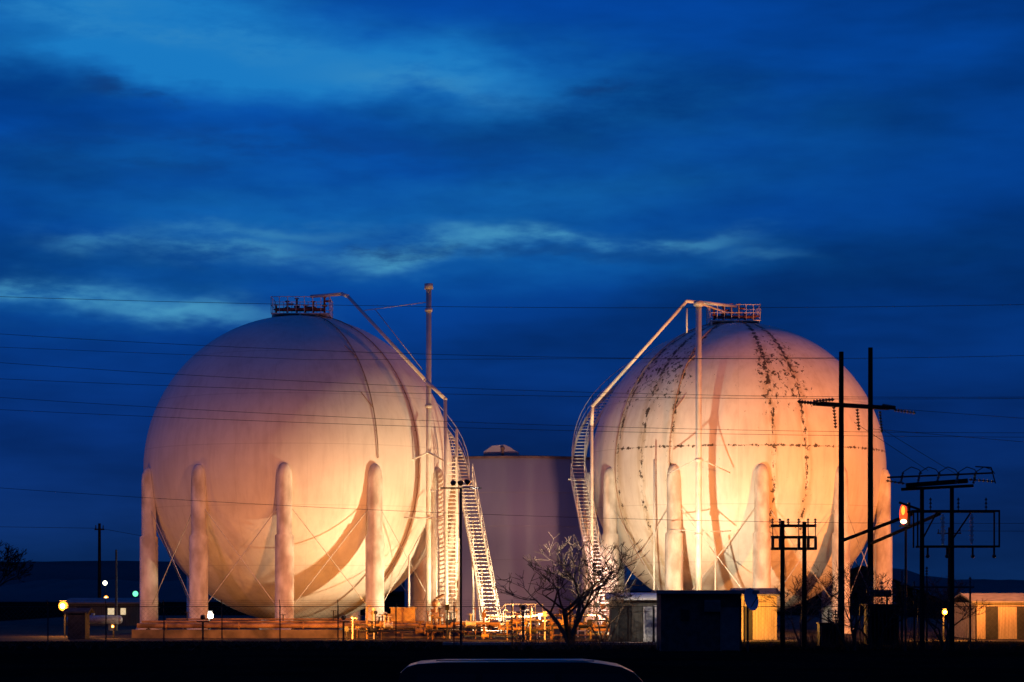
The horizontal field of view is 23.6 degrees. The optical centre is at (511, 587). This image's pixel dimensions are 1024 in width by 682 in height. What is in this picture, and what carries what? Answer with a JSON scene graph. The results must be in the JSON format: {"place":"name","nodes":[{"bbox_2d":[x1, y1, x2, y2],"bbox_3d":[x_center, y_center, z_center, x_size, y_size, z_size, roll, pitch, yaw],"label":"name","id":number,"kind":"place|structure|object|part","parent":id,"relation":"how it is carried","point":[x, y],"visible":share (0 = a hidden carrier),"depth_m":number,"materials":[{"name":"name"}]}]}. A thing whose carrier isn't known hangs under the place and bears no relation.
{"place":"outdoors","nodes":[
{"label":"outdoors","id":0,"kind":"place"},
{"bbox_2d":[63,608,94,638],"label":"control building","id":1,"kind":"structure","parent":0,"point":[78,628],"depth_m":141.50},
{"bbox_2d":[0,561,404,590],"bbox_3d":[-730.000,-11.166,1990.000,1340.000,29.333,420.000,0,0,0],"label":"hills","id":2,"kind":"structure","parent":0,"point":[77,570],"depth_m":1857.45,"materials":[{"name":"black"}]},
{"bbox_2d":[0,591,1023,681],"bbox_3d":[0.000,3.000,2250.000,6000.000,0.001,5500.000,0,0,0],"label":"ground","id":3,"kind":"structure","parent":0,"point":[307,661],"depth_m":100.51,"materials":[{"name":"black asphalt"}]},
{"bbox_2d":[0,540,33,585],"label":"bare tree","id":4,"kind":"object","parent":3,"relation":"on","point":[8,563],"visible":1,"depth_m":378.52,"materials":[{"name":"black plant"}]},
{"bbox_2d":[103,580,106,594],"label":"white yard light","id":5,"kind":"object","parent":3,"relation":"on","point":[105,582],"visible":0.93,"depth_m":349.88,"materials":[{"name":"metal"}]},
{"bbox_2d":[0,579,400,601],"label":"distant treeline","id":6,"kind":"object","parent":3,"relation":"on","point":[52,590],"visible":0.38,"depth_m":560.69,"materials":[{"name":"black plant"}]},
{"bbox_2d":[440,479,481,645],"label":"floodlight pole","id":7,"kind":"object","parent":3,"relation":"on","point":[460,482],"visible":1,"depth_m":124.95,"materials":[{"name":"metal"}]},
{"bbox_2d":[0,608,1023,650],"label":"dry grass tufts","id":8,"kind":"object","parent":3,"relation":"on","point":[648,646],"visible":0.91,"depth_m":119.82,"materials":[{"name":"brown plant"}]},
{"bbox_2d":[0,600,1023,644],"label":"chain link fence","id":9,"kind":"object","parent":3,"relation":"on","point":[396,633],"visible":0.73,"depth_m":126.99,"materials":[{"name":"metal"}]},
{"bbox_2d":[0,616,1023,640],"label":"gravel yard","id":10,"kind":"structure","parent":3,"relation":"on","point":[20,630],"depth_m":158.91,"materials":[{"name":"brown gravel"}]},
{"bbox_2d":[58,600,67,635],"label":"sodium yard light","id":11,"kind":"object","parent":10,"relation":"on","point":[62,603],"visible":0.81,"depth_m":149.88,"materials":[{"name":"metal"}]},
{"bbox_2d":[66,613,122,630],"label":"horizontal storage tank","id":12,"kind":"object","parent":10,"relation":"on","point":[111,618],"visible":0.56,"depth_m":169.75,"materials":[{"name":"metal"}]},
{"bbox_2d":[94,523,103,597],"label":"utility pole","id":13,"kind":"object","parent":10,"relation":"on","point":[99,560],"visible":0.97,"depth_m":199.90,"materials":[{"name":"black wood"}]},
{"bbox_2d":[36,527,140,535],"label":"service drop wires","id":14,"kind":"object","parent":13,"relation":"attached to","point":[59,527],"visible":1,"depth_m":200.68,"materials":[{"name":"black metal"}]},
{"bbox_2d":[65,598,161,625],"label":"warehouse","id":15,"kind":"structure","parent":10,"relation":"on","point":[130,616],"depth_m":192.00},
{"bbox_2d":[108,608,125,614],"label":"lit windows","id":16,"kind":"structure","parent":15,"relation":"in","point":[111,612],"depth_m":191.96,"materials":[{"name":"brown"}]},
{"bbox_2d":[115,550,117,630],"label":"utility pole","id":17,"kind":"object","parent":10,"relation":"on","point":[116,614],"visible":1,"depth_m":169.93,"materials":[{"name":"metal"}]},
{"bbox_2d":[198,615,208,639],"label":"sodium floodlight pole","id":18,"kind":"object","parent":10,"relation":"on","point":[202,617],"visible":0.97,"depth_m":138.94,"materials":[{"name":"metal"}]},
{"bbox_2d":[208,611,212,629],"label":"white yard light","id":19,"kind":"object","parent":10,"relation":"on","point":[210,614],"visible":0.48,"depth_m":171.77,"materials":[{"name":"metal"}]},
{"bbox_2d":[137,610,457,629],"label":"pipe rack","id":20,"kind":"object","parent":10,"relation":"on","point":[258,625],"visible":0.79,"depth_m":145.33,"materials":[{"name":"metal"}]},
{"bbox_2d":[132,630,464,637],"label":"dike wall","id":21,"kind":"structure","parent":10,"relation":"on","point":[237,634],"depth_m":144.60,"materials":[{"name":"concrete"}]},
{"bbox_2d":[135,283,501,632],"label":"spherical storage tank","id":22,"kind":"object","parent":10,"relation":"on","point":[238,552],"visible":0.9,"depth_m":152.64,"materials":[{"name":"metal"}]},
{"bbox_2d":[339,615,349,639],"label":"sodium floodlight pole","id":23,"kind":"object","parent":10,"relation":"on","point":[343,617],"visible":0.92,"depth_m":138.44,"materials":[{"name":"metal"}]},
{"bbox_2d":[345,594,608,639],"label":"valve manifold","id":24,"kind":"object","parent":10,"relation":"on","point":[409,614],"visible":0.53,"depth_m":142.44,"materials":[{"name":"yellow paint"}]},
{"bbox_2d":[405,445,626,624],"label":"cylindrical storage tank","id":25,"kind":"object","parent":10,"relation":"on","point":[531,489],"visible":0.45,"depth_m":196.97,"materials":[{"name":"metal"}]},
{"bbox_2d":[492,604,542,633],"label":"crossover platform","id":26,"kind":"structure","parent":10,"relation":"on","point":[516,612],"depth_m":151.59,"materials":[{"name":"yellow metal"}]},
{"bbox_2d":[568,299,891,633],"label":"spherical storage tank","id":27,"kind":"object","parent":10,"relation":"on","point":[730,478],"visible":0.8,"depth_m":159.38,"materials":[{"name":"metal"}]},
{"bbox_2d":[730,588,779,639],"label":"orange lit shed","id":28,"kind":"structure","parent":10,"relation":"on","point":[764,627],"depth_m":140.00,"materials":[{"name":"beige"}]},
{"bbox_2d":[745,607,751,638],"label":"doors","id":29,"kind":"structure","parent":28,"relation":"in","point":[750,617],"depth_m":139.96,"materials":[{"name":"metal"}]},
{"bbox_2d":[942,608,946,639],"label":"sodium yard light","id":30,"kind":"object","parent":10,"relation":"on","point":[944,612],"visible":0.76,"depth_m":137.90,"materials":[{"name":"metal"}]},
{"bbox_2d":[924,576,973,615],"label":"bare tree","id":31,"kind":"object","parent":10,"relation":"on","point":[957,591],"visible":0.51,"depth_m":199.61,"materials":[{"name":"black plant"}]},
{"bbox_2d":[937,527,960,622],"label":"utility pole","id":32,"kind":"object","parent":10,"relation":"on","point":[948,533],"visible":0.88,"depth_m":204.91,"materials":[{"name":"black wood"}]},
{"bbox_2d":[398,659,642,681],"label":"parked suv","id":33,"kind":"object","parent":3,"relation":"on","point":[513,670],"visible":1,"depth_m":37.16,"materials":[{"name":"paint"}]},
{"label":"side windows","id":34,"kind":"part","parent":33,"relation":"part of","materials":[{"name":"black glass"}]},
{"bbox_2d":[517,605,529,641],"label":"sodium floodlight pole","id":35,"kind":"object","parent":3,"relation":"on","point":[522,612],"visible":0.72,"depth_m":132.95,"materials":[{"name":"metal"}]},
{"bbox_2d":[443,642,655,644],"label":"concrete kerb","id":36,"kind":"structure","parent":3,"relation":"on","point":[481,643],"depth_m":127.40,"materials":[{"name":"black concrete"}]},
{"bbox_2d":[492,532,649,645],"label":"bare tree","id":37,"kind":"object","parent":3,"relation":"on","point":[603,580],"visible":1,"depth_m":126.18,"materials":[{"name":"brown plant"}]},
{"bbox_2d":[549,577,649,640],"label":"bare tree","id":38,"kind":"object","parent":3,"relation":"on","point":[614,600],"visible":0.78,"depth_m":130.51,"materials":[{"name":"brown plant"}]},
{"bbox_2d":[604,593,656,641],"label":"storage shed","id":39,"kind":"structure","parent":3,"relation":"on","point":[637,618],"depth_m":134.00,"materials":[{"name":"grey metal"}]},
{"bbox_2d":[618,607,630,641],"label":"doors","id":40,"kind":"structure","parent":39,"relation":"in","point":[623,618],"depth_m":133.94,"materials":[{"name":"metal"}]},
{"bbox_2d":[643,605,656,641],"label":"storage locker","id":41,"kind":"object","parent":3,"relation":"on","point":[650,624],"visible":0.57,"depth_m":131.00,"materials":[{"name":"metal"}]},
{"bbox_2d":[651,590,758,650],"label":"utility hut","id":42,"kind":"object","parent":3,"relation":"on","point":[699,620],"visible":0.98,"depth_m":115.00,"materials":[{"name":"metal"}]},
{"bbox_2d":[681,610,688,619],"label":"small window","id":43,"kind":"structure","parent":42,"relation":"in","point":[684,613],"depth_m":114.96,"materials":[{"name":"black glass"}]},
{"bbox_2d":[720,606,739,650],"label":"door","id":44,"kind":"structure","parent":42,"relation":"in","point":[729,616],"depth_m":114.96,"materials":[{"name":"metal"}]},
{"bbox_2d":[744,588,758,651],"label":"satellite dish","id":45,"kind":"object","parent":3,"relation":"on","point":[751,600],"visible":1,"depth_m":114.50,"materials":[{"name":"paint"}]},
{"bbox_2d":[771,518,816,649],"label":"utility pole switch rack","id":46,"kind":"object","parent":3,"relation":"on","point":[782,537],"visible":1,"depth_m":117.89,"materials":[{"name":"brown wood"}]},
{"bbox_2d":[759,565,846,644],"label":"bare tree","id":47,"kind":"object","parent":3,"relation":"on","point":[800,596],"visible":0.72,"depth_m":128.08,"materials":[{"name":"black plant"}]},
{"bbox_2d":[816,610,837,645],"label":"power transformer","id":48,"kind":"object","parent":3,"relation":"on","point":[827,626],"visible":0.77,"depth_m":120.50,"materials":[{"name":"metal"}]},
{"bbox_2d":[768,561,894,650],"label":"bare tree","id":49,"kind":"object","parent":3,"relation":"on","point":[856,625],"visible":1,"depth_m":116.66,"materials":[{"name":"brown plant"}]},
{"bbox_2d":[797,347,940,647],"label":"utility pole","id":50,"kind":"object","parent":3,"relation":"on","point":[842,405],"visible":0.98,"depth_m":121.92,"materials":[{"name":"brown wood"}]},
{"bbox_2d":[0,296,1023,523],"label":"power lines","id":51,"kind":"object","parent":50,"relation":"attached to","point":[512,395],"visible":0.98,"depth_m":122.24,"materials":[{"name":"black metal"}]},
{"bbox_2d":[818,572,937,648],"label":"bare tree","id":52,"kind":"object","parent":3,"relation":"on","point":[885,628],"visible":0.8,"depth_m":118.28,"materials":[{"name":"brown plant"}]},
{"bbox_2d":[862,581,900,644],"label":"power transformer","id":53,"kind":"object","parent":3,"relation":"on","point":[876,625],"visible":0.62,"depth_m":119.30,"materials":[{"name":"metal"}]},
{"bbox_2d":[899,502,909,650],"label":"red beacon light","id":54,"kind":"object","parent":3,"relation":"on","point":[904,515],"visible":1,"depth_m":115.95,"materials":[{"name":"metal"}]},
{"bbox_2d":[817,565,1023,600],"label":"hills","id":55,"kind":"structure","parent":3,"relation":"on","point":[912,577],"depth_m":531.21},
{"bbox_2d":[900,567,973,648],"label":"disconnect switch stand","id":56,"kind":"object","parent":3,"relation":"on","point":[914,586],"visible":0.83,"depth_m":118.96,"materials":[{"name":"metal"}]},
{"bbox_2d":[891,579,992,649],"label":"bare tree","id":57,"kind":"object","parent":3,"relation":"on","point":[945,646],"visible":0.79,"depth_m":117.27,"materials":[{"name":"black plant"}]},
{"bbox_2d":[887,466,999,650],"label":"poles and busbars","id":58,"kind":"object","parent":3,"relation":"on","point":[921,488],"visible":1,"depth_m":114.90,"materials":[{"name":"black metal"}]},
{"bbox_2d":[886,472,995,557],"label":"insulators","id":59,"kind":"object","parent":58,"relation":"attached to","point":[958,503],"visible":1,"depth_m":114.96,"materials":[{"name":"brown ceramic"}]},
{"bbox_2d":[940,514,973,543],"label":"post insulators","id":60,"kind":"object","parent":58,"relation":"attached to","point":[942,526],"visible":1,"depth_m":114.25,"materials":[{"name":"grey ceramic"}]},
{"bbox_2d":[0,0,1023,579],"label":"sky","id":61,"kind":"structure","parent":0,"point":[626,161],"materials":[{"name":"blue"}]},
{"bbox_2d":[627,579,1023,590],"bbox_3d":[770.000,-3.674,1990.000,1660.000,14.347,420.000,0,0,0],"label":"hills","id":62,"kind":"structure","parent":0,"point":[1004,584],"depth_m":1858.44,"materials":[{"name":"black"}]},
{"bbox_2d":[954,593,1023,638],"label":"warehouse","id":63,"kind":"structure","parent":0,"point":[999,625],"depth_m":142.00,"materials":[{"name":"beige metal"}]},
{"bbox_2d":[986,607,1023,638],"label":"doors","id":64,"kind":"structure","parent":63,"relation":"in","point":[992,627],"depth_m":141.96,"materials":[{"name":"metal"}]}
]}

